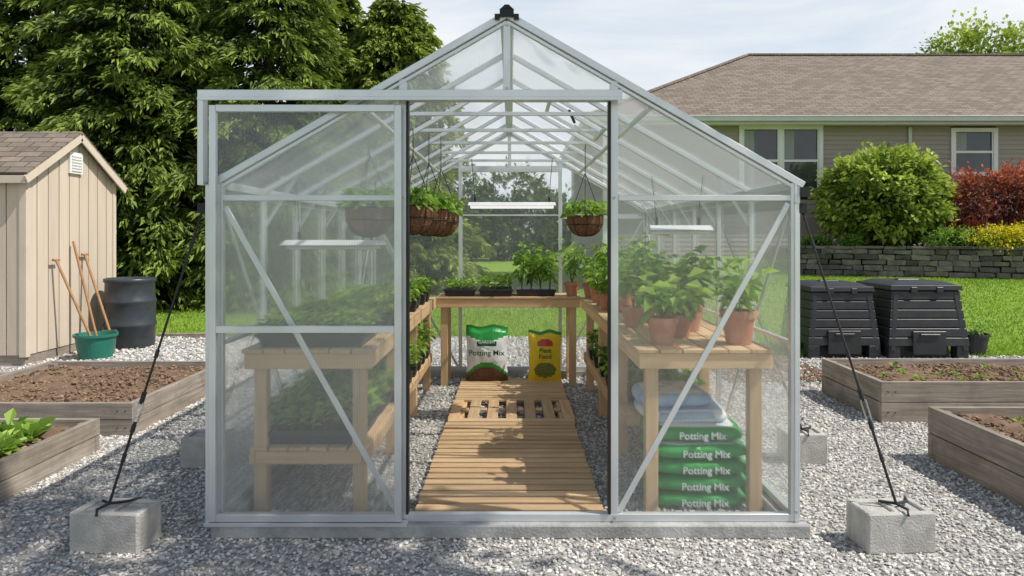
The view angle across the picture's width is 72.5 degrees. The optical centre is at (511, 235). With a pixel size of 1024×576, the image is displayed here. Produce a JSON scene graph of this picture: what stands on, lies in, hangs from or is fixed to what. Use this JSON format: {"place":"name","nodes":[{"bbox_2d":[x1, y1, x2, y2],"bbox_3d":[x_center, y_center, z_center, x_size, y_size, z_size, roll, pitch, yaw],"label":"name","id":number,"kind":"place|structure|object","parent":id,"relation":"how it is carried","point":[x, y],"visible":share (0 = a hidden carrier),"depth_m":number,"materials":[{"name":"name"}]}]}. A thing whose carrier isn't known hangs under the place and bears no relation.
{"place":"outdoors","nodes":[
{"label":"outdoors","id":0,"kind":"place"},
{"bbox_2d":[0,336,1023,575],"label":"gravel yard","id":1,"kind":"structure","parent":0,"point":[517,559],"depth_m":3.63,"materials":[{"name":"gravel"}]},
{"bbox_2d":[0,418,99,501],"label":"raised garden bed","id":2,"kind":"object","parent":1,"relation":"on","point":[61,444],"visible":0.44,"depth_m":4.38,"materials":[{"name":"brown wood"}]},
{"bbox_2d":[0,408,58,454],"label":"leafy vegetable plants","id":3,"kind":"object","parent":2,"relation":"on","point":[14,435],"visible":0.99,"depth_m":4.41,"materials":[{"name":"green plant"}]},
{"bbox_2d":[0,132,126,365],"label":"garden shed","id":4,"kind":"structure","parent":1,"relation":"on","point":[57,193],"depth_m":8.49,"materials":[{"name":"beige"}]},
{"bbox_2d":[72,331,118,359],"bbox_3d":[-5.080,1.350,8.520,0.490,0.300,0.487,0,0,0],"label":"garden bucket","id":5,"kind":"object","parent":1,"relation":"on","point":[100,345],"visible":0.98,"depth_m":8.36,"materials":[{"name":"plastic"}]},
{"bbox_2d":[52,258,91,335],"bbox_3d":[-5.275,0.922,8.450,0.520,1.275,0.120,0,0,0],"label":"garden spade","id":6,"kind":"object","parent":5,"relation":"in","point":[72,296],"visible":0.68,"depth_m":8.45,"materials":[{"name":"wood"}]},
{"bbox_2d":[72,241,97,335],"bbox_3d":[-5.338,0.788,8.700,0.415,1.424,0.360,0,0,0],"label":"garden rake","id":7,"kind":"object","parent":5,"relation":"in","point":[84,288],"visible":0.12,"depth_m":8.74,"materials":[{"name":"wood"}]},
{"bbox_2d":[81,253,116,353],"bbox_3d":[-5.303,0.868,8.936,0.606,1.265,0.121,0,0,26],"label":"garden shovel","id":8,"kind":"object","parent":5,"relation":"in","point":[96,289],"visible":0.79,"depth_m":8.94,"materials":[{"name":"metal"}]},
{"bbox_2d":[0,361,227,435],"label":"raised garden bed","id":9,"kind":"object","parent":1,"relation":"on","point":[108,393],"visible":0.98,"depth_m":5.90,"materials":[{"name":"brown wood"}]},
{"bbox_2d":[70,497,160,554],"bbox_3d":[-1.915,1.405,3.380,0.340,0.190,0.200,0,0,5],"label":"concrete block","id":10,"kind":"object","parent":1,"relation":"on","point":[133,527],"depth_m":3.29,"materials":[{"name":"concrete"}]},
{"bbox_2d":[103,276,156,349],"bbox_3d":[-5.140,1.038,9.400,0.645,0.925,0.645,0,0,0],"label":"plastic barrel","id":11,"kind":"object","parent":1,"relation":"on","point":[129,303],"visible":0.94,"depth_m":9.15,"materials":[{"name":"plastic"}]},
{"bbox_2d":[181,429,238,468],"bbox_3d":[-1.980,1.400,4.580,0.300,0.200,0.200,0,0,-2],"label":"concrete block","id":12,"kind":"object","parent":1,"relation":"on","point":[192,448],"depth_m":4.48,"materials":[{"name":"concrete"}]},
{"bbox_2d":[242,297,435,510],"bbox_3d":[-1.094,1.055,5.290,0.692,0.890,3.140,0,0,0],"label":"wooden bench","id":13,"kind":"object","parent":1,"relation":"on","point":[265,454],"visible":0.52,"depth_m":3.77,"materials":[{"name":"brown wood"}]},
{"bbox_2d":[255,302,382,346],"bbox_3d":[-1.087,0.507,4.022,0.651,0.204,0.540,0,0,0],"label":"seedling tray","id":14,"kind":"object","parent":13,"relation":"on","point":[316,339],"visible":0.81,"depth_m":3.83,"materials":[{"name":"black plastic"}]},
{"bbox_2d":[268,378,385,443],"bbox_3d":[-1.096,0.994,4.063,0.683,0.291,0.644,0,0,0],"label":"seedling tray","id":15,"kind":"object","parent":13,"relation":"on","point":[305,415],"visible":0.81,"depth_m":3.88,"materials":[{"name":"plant"}]},
{"bbox_2d":[291,292,393,325],"bbox_3d":[-1.084,0.501,4.601,0.635,0.215,0.554,0,0,0],"label":"seedling tray","id":16,"kind":"object","parent":13,"relation":"on","point":[352,303],"visible":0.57,"depth_m":4.52,"materials":[{"name":"plant"}]},
{"bbox_2d":[294,363,393,413],"bbox_3d":[-1.094,1.000,4.691,0.666,0.279,0.660,0,0,0],"label":"seedling tray","id":17,"kind":"object","parent":13,"relation":"on","point":[336,377],"visible":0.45,"depth_m":4.56,"materials":[{"name":"green plastic"}]},
{"bbox_2d":[318,289,389,310],"bbox_3d":[-1.090,0.511,5.148,0.650,0.196,0.545,0,0,0],"label":"seedling tray","id":18,"kind":"object","parent":13,"relation":"on","point":[350,294],"visible":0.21,"depth_m":5.18,"materials":[{"name":"plant"}]},
{"bbox_2d":[337,282,415,305],"bbox_3d":[-1.095,0.501,5.702,0.629,0.216,0.551,0,0,0],"label":"seedling tray","id":19,"kind":"object","parent":13,"relation":"on","point":[357,288],"visible":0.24,"depth_m":5.63,"materials":[{"name":"plant"}]},
{"bbox_2d":[362,286,393,325],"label":"potted seedling","id":20,"kind":"object","parent":13,"relation":"on","point":[376,301],"visible":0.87,"depth_m":4.43,"materials":[{"name":"plant"}]},
{"bbox_2d":[374,359,411,401],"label":"potted seedling","id":21,"kind":"object","parent":13,"relation":"on","point":[379,366],"visible":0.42,"depth_m":4.76,"materials":[{"name":"green plastic"}]},
{"bbox_2d":[410,280,420,311],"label":"potted seedling","id":22,"kind":"object","parent":13,"relation":"on","point":[413,307],"visible":0.3,"depth_m":5.52,"materials":[{"name":"plant"}]},
{"bbox_2d":[410,338,423,376],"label":"potted seedling","id":23,"kind":"object","parent":13,"relation":"on","point":[414,366],"visible":0.21,"depth_m":5.62,"materials":[{"name":"plant"}]},
{"bbox_2d":[410,277,426,307],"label":"potted seedling","id":24,"kind":"object","parent":13,"relation":"on","point":[418,298],"visible":0.3,"depth_m":5.85,"materials":[{"name":"plant"}]},
{"bbox_2d":[412,278,428,304],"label":"potted seedling","id":25,"kind":"object","parent":13,"relation":"on","point":[422,299],"visible":0.38,"depth_m":6.09,"materials":[{"name":"plant"}]},
{"bbox_2d":[417,320,440,358],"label":"potted seedling","id":26,"kind":"object","parent":13,"relation":"on","point":[426,336],"visible":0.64,"depth_m":6.50,"materials":[{"name":"plant"}]},
{"bbox_2d":[0,333,765,381],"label":"timber edging","id":27,"kind":"object","parent":1,"relation":"on","point":[228,335],"visible":0.24,"depth_m":10.22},
{"bbox_2d":[197,4,810,538],"bbox_3d":[-0.029,0.177,5.435,3.021,2.645,4.050,0,0,0],"label":"greenhouse","id":28,"kind":"object","parent":1,"relation":"on","point":[777,518],"visible":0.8,"depth_m":3.48,"materials":[{"name":"metal"}]},
{"bbox_2d":[95,203,204,516],"bbox_3d":[-1.758,0.581,3.436,0.486,1.481,0.176,0,0,-21],"label":"guy rope","id":29,"kind":"object","parent":28,"relation":"attached to","point":[201,208],"visible":1,"depth_m":3.42,"materials":[{"name":"fabric"}]},
{"bbox_2d":[226,217,304,431],"bbox_3d":[-1.768,0.591,4.785,0.155,1.441,0.720,0,0,42],"label":"guy rope","id":30,"kind":"object","parent":28,"relation":"attached to","point":[235,383],"visible":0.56,"depth_m":4.71,"materials":[{"name":"fabric"}]},
{"bbox_2d":[282,180,385,248],"bbox_3d":[-1.080,-0.126,4.280,0.560,0.423,0.340,0,0,0],"label":"grow light","id":31,"kind":"object","parent":28,"relation":"hanging from","point":[300,243],"visible":0.93,"depth_m":4.18,"materials":[{"name":"white metal"}]},
{"bbox_2d":[336,145,393,237],"bbox_3d":[-0.901,-0.275,4.432,0.418,0.584,0.422,0,0,0],"label":"hanging basket","id":32,"kind":"object","parent":28,"relation":"hanging from","point":[359,217],"visible":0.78,"depth_m":4.32,"materials":[{"name":"wicker"}]},
{"bbox_2d":[197,90,622,526],"bbox_3d":[-0.499,0.361,3.443,2.081,2.146,0.066,0,0,0],"label":"sliding door","id":33,"kind":"structure","parent":28,"relation":"in","point":[213,518],"depth_m":3.43,"materials":[{"name":"metal"}]},
{"bbox_2d":[390,155,443,234],"bbox_3d":[-0.656,-0.354,4.618,0.403,0.709,0.404,0,0,0],"label":"hanging basket","id":34,"kind":"object","parent":28,"relation":"hanging from","point":[421,218],"visible":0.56,"depth_m":4.53,"materials":[{"name":"wicker"}]},
{"bbox_2d":[410,163,458,235],"bbox_3d":[-0.590,-0.365,4.995,0.421,0.750,0.414,0,0,0],"label":"hanging basket","id":35,"kind":"object","parent":28,"relation":"hanging from","point":[439,223],"visible":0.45,"depth_m":4.93,"materials":[{"name":"wicker"}]},
{"bbox_2d":[434,169,465,236],"bbox_3d":[-0.547,-0.377,5.400,0.401,0.784,0.392,0,0,-31],"label":"hanging basket","id":36,"kind":"object","parent":28,"relation":"hanging from","point":[452,225],"visible":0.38,"depth_m":5.34,"materials":[{"name":"wicker"}]},
{"bbox_2d":[468,159,555,208],"bbox_3d":[0.000,-0.472,6.400,0.800,0.456,0.160,0,0,0],"label":"grow light","id":37,"kind":"object","parent":28,"relation":"hanging from","point":[511,205],"visible":1,"depth_m":6.35,"materials":[{"name":"white metal"}]},
{"bbox_2d":[559,144,606,236],"bbox_3d":[0.582,-0.356,5.449,0.429,0.740,0.415,0,0,0],"label":"hanging basket","id":38,"kind":"object","parent":28,"relation":"hanging from","point":[584,224],"visible":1,"depth_m":5.36,"materials":[{"name":"wicker"}]},
{"bbox_2d":[643,177,712,233],"bbox_3d":[1.030,-0.184,4.350,0.380,0.361,0.260,0,0,0],"label":"grow light","id":39,"kind":"object","parent":28,"relation":"hanging from","point":[697,228],"visible":0.94,"depth_m":4.28,"materials":[{"name":"white metal"}]},
{"bbox_2d":[721,216,810,435],"bbox_3d":[1.706,0.591,4.729,0.621,1.441,0.233,0,0,17],"label":"guy rope","id":40,"kind":"object","parent":28,"relation":"attached to","point":[760,324],"visible":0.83,"depth_m":4.74,"materials":[{"name":"fabric"}]},
{"bbox_2d":[799,203,909,516],"bbox_3d":[1.693,0.581,3.482,0.502,1.481,0.236,0,0,26],"label":"guy rope","id":41,"kind":"object","parent":28,"relation":"attached to","point":[803,208],"visible":0.98,"depth_m":3.42,"materials":[{"name":"fabric"}]},
{"bbox_2d":[436,293,580,385],"bbox_3d":[-0.035,1.055,7.115,1.426,0.890,0.490,0,0,0],"label":"wooden bench","id":42,"kind":"object","parent":1,"relation":"on","point":[445,304],"visible":0.88,"depth_m":6.92,"materials":[{"name":"brown wood"}]},
{"bbox_2d":[443,276,478,296],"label":"seedling tray","id":43,"kind":"object","parent":42,"relation":"on","point":[459,290],"visible":1,"depth_m":6.93,"materials":[{"name":"plant"}]},
{"bbox_2d":[478,270,514,296],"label":"seedling tray","id":44,"kind":"object","parent":42,"relation":"on","point":[489,290],"visible":1,"depth_m":6.94,"materials":[{"name":"plant"}]},
{"bbox_2d":[511,235,560,295],"bbox_3d":[0.249,0.297,7.091,0.529,0.625,0.449,0,0,0],"label":"tomato seedling tray","id":45,"kind":"object","parent":42,"relation":"on","point":[530,270],"visible":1,"depth_m":7.01,"materials":[{"name":"plant"}]},
{"bbox_2d":[557,236,585,295],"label":"tomato plant","id":46,"kind":"object","parent":42,"relation":"on","point":[571,286],"visible":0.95,"depth_m":6.96,"materials":[{"name":"green plant"}]},
{"bbox_2d":[415,379,603,510],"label":"wooden duckboard path","id":47,"kind":"structure","parent":1,"relation":"on","point":[511,461],"depth_m":4.53,"materials":[{"name":"wood"}]},
{"bbox_2d":[466,324,507,380],"bbox_3d":[-0.248,1.169,6.911,0.423,0.562,0.223,0,0,0],"label":"potting mix bag","id":48,"kind":"object","parent":47,"relation":"on","point":[486,355],"visible":1,"depth_m":6.85,"materials":[{"name":"plastic"}]},
{"bbox_2d":[528,329,561,380],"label":"fertilizer bag","id":49,"kind":"object","parent":47,"relation":"on","point":[544,356],"visible":1,"depth_m":6.86,"materials":[{"name":"plastic"}]},
{"bbox_2d":[580,297,772,510],"bbox_3d":[1.031,1.055,5.290,0.722,0.890,3.140,0,0,0],"label":"wooden bench","id":50,"kind":"object","parent":1,"relation":"on","point":[640,350],"visible":0.56,"depth_m":3.77,"materials":[{"name":"brown wood"}]},
{"bbox_2d":[570,242,600,297],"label":"tomato plant","id":51,"kind":"object","parent":50,"relation":"on","point":[585,286],"visible":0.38,"depth_m":6.79,"materials":[{"name":"green plant"}]},
{"bbox_2d":[585,329,597,359],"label":"potted seedling","id":52,"kind":"object","parent":50,"relation":"on","point":[593,335],"visible":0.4,"depth_m":6.39,"materials":[{"name":"plant"}]},
{"bbox_2d":[587,338,597,367],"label":"potted seedling","id":53,"kind":"object","parent":50,"relation":"on","point":[595,359],"visible":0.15,"depth_m":6.06,"materials":[{"name":"plant"}]},
{"bbox_2d":[580,257,606,298],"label":"tomato plant","id":54,"kind":"object","parent":50,"relation":"on","point":[595,261],"visible":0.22,"depth_m":6.57,"materials":[{"name":"green plant"}]},
{"bbox_2d":[583,269,605,305],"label":"tomato plant","id":55,"kind":"object","parent":50,"relation":"on","point":[593,280],"visible":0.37,"depth_m":5.97,"materials":[{"name":"green plant"}]},
{"bbox_2d":[583,263,606,302],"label":"tomato plant","id":56,"kind":"object","parent":50,"relation":"on","point":[592,290],"visible":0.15,"depth_m":6.28,"materials":[{"name":"green plant"}]},
{"bbox_2d":[593,343,606,376],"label":"potted seedling","id":57,"kind":"object","parent":50,"relation":"on","point":[601,362],"visible":0.38,"depth_m":5.67,"materials":[{"name":"plant"}]},
{"bbox_2d":[596,270,606,309],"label":"tomato plant","id":58,"kind":"object","parent":50,"relation":"on","point":[603,299],"visible":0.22,"depth_m":5.66,"materials":[{"name":"green plant"}]},
{"bbox_2d":[597,259,638,312],"bbox_3d":[0.857,0.394,5.511,0.357,0.428,0.286,0,0,0],"label":"potted plant","id":59,"kind":"object","parent":50,"relation":"on","point":[622,300],"visible":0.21,"depth_m":5.48,"materials":[{"name":"green plant"}]},
{"bbox_2d":[603,353,642,398],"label":"potted seedling","id":60,"kind":"object","parent":50,"relation":"on","point":[629,373],"visible":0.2,"depth_m":4.83,"materials":[{"name":"green plastic"}]},
{"bbox_2d":[618,244,638,304],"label":"potted plant","id":61,"kind":"object","parent":50,"relation":"on","point":[628,302],"visible":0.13,"depth_m":5.91,"materials":[{"name":"green plant"}]},
{"bbox_2d":[618,241,656,326],"bbox_3d":[0.773,0.323,4.600,0.323,0.571,0.360,0,0,42],"label":"potted plant","id":62,"kind":"object","parent":50,"relation":"on","point":[632,313],"visible":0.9,"depth_m":4.59,"materials":[{"name":"green plant"}]},
{"bbox_2d":[623,232,670,322],"bbox_3d":[0.932,0.285,4.834,0.336,0.646,0.278,0,0,0],"label":"potted plant","id":63,"kind":"object","parent":50,"relation":"on","point":[660,269],"visible":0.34,"depth_m":4.81,"materials":[{"name":"green plant"}]},
{"bbox_2d":[642,250,688,282],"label":"potted plant","id":64,"kind":"object","parent":50,"relation":"on","point":[672,263],"visible":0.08,"depth_m":5.06,"materials":[{"name":"green plant"}]},
{"bbox_2d":[626,362,705,404],"bbox_3d":[1.050,1.017,4.897,0.568,0.245,0.593,0,0,0],"label":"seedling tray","id":65,"kind":"object","parent":50,"relation":"on","point":[673,375],"visible":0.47,"depth_m":4.77,"materials":[{"name":"black plastic"}]},
{"bbox_2d":[635,267,705,344],"bbox_3d":[0.878,0.393,3.923,0.395,0.431,0.383,0,0,0],"label":"potted plant","id":66,"kind":"object","parent":50,"relation":"on","point":[662,322],"visible":1,"depth_m":3.87,"materials":[{"name":"green plant"}]},
{"bbox_2d":[640,271,714,337],"bbox_3d":[0.993,0.409,4.213,0.434,0.399,0.397,0,0,0],"label":"potted plant","id":67,"kind":"object","parent":50,"relation":"on","point":[683,325],"visible":0.59,"depth_m":4.12,"materials":[{"name":"green plant"}]},
{"bbox_2d":[671,245,729,331],"bbox_3d":[1.197,0.335,4.452,0.403,0.547,0.378,0,0,27],"label":"potted plant","id":68,"kind":"object","parent":50,"relation":"on","point":[684,267],"visible":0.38,"depth_m":4.41,"materials":[{"name":"green plant"}]},
{"bbox_2d":[696,250,778,344],"bbox_3d":[1.248,0.345,3.916,0.384,0.526,0.459,0,0,0],"label":"potted plant","id":69,"kind":"object","parent":50,"relation":"on","point":[738,327],"visible":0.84,"depth_m":3.85,"materials":[{"name":"green plant"}]},
{"bbox_2d":[639,476,744,508],"bbox_3d":[1.025,1.453,3.991,0.561,0.098,0.428,0,0,0],"label":"soil bag","id":70,"kind":"object","parent":1,"relation":"on","point":[713,497],"visible":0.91,"depth_m":3.81,"materials":[{"name":"plastic"}]},
{"bbox_2d":[640,461,744,492],"bbox_3d":[1.029,1.367,3.989,0.561,0.098,0.423,0,0,0],"label":"soil bag","id":71,"kind":"object","parent":70,"relation":"on","point":[676,481],"visible":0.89,"depth_m":3.81,"materials":[{"name":"plastic"}]},
{"bbox_2d":[641,447,745,475],"bbox_3d":[1.034,1.276,3.987,0.558,0.102,0.420,0,0,0],"label":"soil bag","id":72,"kind":"object","parent":71,"relation":"on","point":[722,465],"visible":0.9,"depth_m":3.81,"materials":[{"name":"plastic"}]},
{"bbox_2d":[640,431,745,459],"bbox_3d":[1.034,1.190,3.989,0.566,0.101,0.424,0,0,0],"label":"soil bag","id":73,"kind":"object","parent":72,"relation":"on","point":[708,449],"visible":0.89,"depth_m":3.81,"materials":[{"name":"plastic"}]},
{"bbox_2d":[639,415,741,441],"bbox_3d":[1.020,1.097,4.019,0.541,0.101,0.424,0,0,0],"label":"soil bag","id":74,"kind":"object","parent":73,"relation":"on","point":[727,428],"visible":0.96,"depth_m":3.85,"materials":[{"name":"plastic"}]},
{"bbox_2d":[634,398,726,421],"bbox_3d":[0.979,1.023,4.100,0.504,0.100,0.404,0,0,0],"label":"soil bag","id":75,"kind":"object","parent":74,"relation":"on","point":[713,410],"visible":0.46,"depth_m":3.91,"materials":[{"name":"plastic"}]},
{"bbox_2d":[632,380,710,406],"bbox_3d":[0.929,0.935,4.120,0.424,0.108,0.362,0,0,0],"label":"soil bag","id":76,"kind":"object","parent":75,"relation":"on","point":[669,392],"visible":0.68,"depth_m":3.98,"materials":[{"name":"plastic"}]},
{"bbox_2d":[711,355,822,382],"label":"gravel","id":77,"kind":"structure","parent":1,"relation":"on","point":[772,376],"depth_m":7.50,"materials":[{"name":"gravel"}]},
{"bbox_2d":[777,426,827,464],"bbox_3d":[1.930,1.400,4.650,0.260,0.200,0.200,0,0,0],"label":"concrete block","id":78,"kind":"object","parent":1,"relation":"on","point":[813,447],"depth_m":4.55,"materials":[{"name":"concrete"}]},
{"bbox_2d":[781,280,880,358],"bbox_3d":[4.030,1.035,8.885,0.879,0.930,0.910,0,0,0],"label":"compost bin","id":79,"kind":"object","parent":1,"relation":"on","point":[853,304],"visible":0.91,"depth_m":8.50,"materials":[{"name":"black plastic"}]},
{"bbox_2d":[846,497,935,554],"bbox_3d":[1.830,1.405,3.380,0.330,0.190,0.200,0,0,-4],"label":"concrete block","id":80,"kind":"object","parent":1,"relation":"on","point":[874,526],"depth_m":3.29,"materials":[{"name":"concrete"}]},
{"bbox_2d":[856,278,969,357],"bbox_3d":[5.030,1.025,8.885,0.979,0.950,1.009,0,0,0],"label":"compost bin","id":81,"kind":"object","parent":1,"relation":"on","point":[919,318],"visible":0.88,"depth_m":8.46,"materials":[{"name":"black plastic"}]},
{"bbox_2d":[822,358,1023,422],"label":"raised garden bed","id":82,"kind":"object","parent":1,"relation":"on","point":[892,396],"visible":0.9,"depth_m":5.83,"materials":[{"name":"brown wood"}]},
{"bbox_2d":[880,361,1023,421],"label":"seedlings","id":83,"kind":"object","parent":82,"relation":"on","point":[895,363],"visible":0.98,"depth_m":6.02,"materials":[{"name":"green plant"}]},
{"bbox_2d":[928,406,1023,507],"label":"raised garden bed","id":84,"kind":"object","parent":1,"relation":"on","point":[983,446],"visible":0.94,"depth_m":4.29,"materials":[{"name":"brown wood"}]},
{"bbox_2d":[966,317,990,356],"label":"potted plant","id":85,"kind":"object","parent":1,"relation":"on","point":[978,341],"visible":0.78,"depth_m":8.62,"materials":[{"name":"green plant"}]},
{"bbox_2d":[1,0,1023,236],"label":"sky","id":86,"kind":"structure","parent":0,"point":[651,44],"materials":[{"name":"white"}]},
{"bbox_2d":[155,246,1023,355],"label":"lawn","id":87,"kind":"structure","parent":0,"point":[495,266],"depth_m":12.68,"materials":[{"name":"plant"}]},
{"bbox_2d":[0,0,190,297],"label":"spruce tree","id":88,"kind":"object","parent":87,"relation":"on","point":[11,45],"visible":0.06,"depth_m":14.32,"materials":[{"name":"green plant"}]},
{"bbox_2d":[0,0,267,312],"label":"spruce tree","id":89,"kind":"object","parent":87,"relation":"on","point":[137,76],"visible":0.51,"depth_m":13.65,"materials":[{"name":"green plant"}]},
{"bbox_2d":[58,2,253,278],"bbox_3d":[-9.468,-4.172,18.123,7.104,13.996,7.239,0,0,-3],"label":"spruce tree","id":90,"kind":"object","parent":87,"relation":"on","point":[207,10],"depth_m":16.99,"materials":[{"name":"green plant"}]},
{"bbox_2d":[117,0,385,315],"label":"spruce tree","id":91,"kind":"object","parent":87,"relation":"on","point":[288,31],"visible":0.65,"depth_m":14.44,"materials":[{"name":"green plant"}]},
{"bbox_2d":[257,0,388,288],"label":"cedar tree","id":92,"kind":"object","parent":87,"relation":"on","point":[348,13],"visible":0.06,"depth_m":18.67,"materials":[{"name":"green plant"}]},
{"bbox_2d":[291,0,496,293],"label":"cedar tree","id":93,"kind":"object","parent":87,"relation":"on","point":[388,39],"visible":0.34,"depth_m":17.56,"materials":[{"name":"green plant"}]},
{"bbox_2d":[258,156,571,261],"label":"background trees","id":94,"kind":"object","parent":87,"relation":"on","point":[496,231],"visible":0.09,"depth_m":40.37,"materials":[{"name":"plant"}]},
{"bbox_2d":[762,245,1023,279],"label":"stone retaining wall","id":95,"kind":"structure","parent":87,"relation":"on","point":[919,262],"depth_m":14.84,"materials":[{"name":"stone"}]},
{"bbox_2d":[914,6,1023,161],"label":"maple tree","id":96,"kind":"object","parent":87,"relation":"on","point":[970,38],"visible":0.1,"depth_m":29.57,"materials":[{"name":"green plant"}]},
{"label":"garden terrace","id":97,"kind":"structure","parent":0,"visible":0},
{"bbox_2d":[571,126,1023,270],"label":"walls","id":98,"kind":"structure","parent":97,"relation":"on","point":[844,141],"depth_m":17.49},
{"bbox_2d":[556,115,1023,165],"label":"gutter and soffit","id":99,"kind":"object","parent":98,"relation":"attached to","point":[875,120],"visible":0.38,"depth_m":16.90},
{"bbox_2d":[581,53,1023,160],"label":"roof","id":100,"kind":"structure","parent":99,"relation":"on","point":[870,84],"depth_m":19.18,"materials":[{"name":"brown"}]},
{"bbox_2d":[739,125,997,194],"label":"windows","id":101,"kind":"structure","parent":98,"relation":"attached to","point":[796,150],"depth_m":17.50,"materials":[{"name":"white glass"}]},
{"bbox_2d":[800,231,834,248],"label":"ground cover plants","id":102,"kind":"object","parent":97,"relation":"on","point":[817,239],"visible":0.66,"depth_m":16.01,"materials":[{"name":"green plant"}]},
{"bbox_2d":[832,232,870,245],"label":"ground cover plants","id":103,"kind":"object","parent":97,"relation":"on","point":[857,241],"visible":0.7,"depth_m":15.46,"materials":[{"name":"green plant"}]},
{"bbox_2d":[808,140,964,254],"bbox_3d":[8.481,-0.799,15.889,3.015,2.596,3.009,0,0,-35],"label":"round shrub","id":104,"kind":"object","parent":97,"relation":"on","point":[910,186],"visible":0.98,"depth_m":15.16,"materials":[{"name":"green plant"}]},
{"bbox_2d":[918,224,976,254],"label":"perennial plants","id":105,"kind":"object","parent":97,"relation":"on","point":[931,240],"visible":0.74,"depth_m":14.78,"materials":[{"name":"green plant"}]},
{"bbox_2d":[937,212,985,245],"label":"plants","id":106,"kind":"object","parent":97,"relation":"on","point":[967,222],"visible":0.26,"depth_m":14.99,"materials":[{"name":"green plant"}]},
{"bbox_2d":[953,225,1000,251],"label":"perennial plants","id":107,"kind":"object","parent":97,"relation":"on","point":[968,236],"visible":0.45,"depth_m":14.54,"materials":[{"name":"green plant"}]},
{"bbox_2d":[942,157,1023,233],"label":"japanese maple tree","id":108,"kind":"object","parent":97,"relation":"on","point":[1011,186],"visible":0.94,"depth_m":15.12,"materials":[{"name":"red plant"}]},
{"bbox_2d":[967,219,1023,261],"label":"yellow flowers","id":109,"kind":"object","parent":97,"relation":"on","point":[1007,238],"visible":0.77,"depth_m":14.22,"materials":[{"name":"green plant"}]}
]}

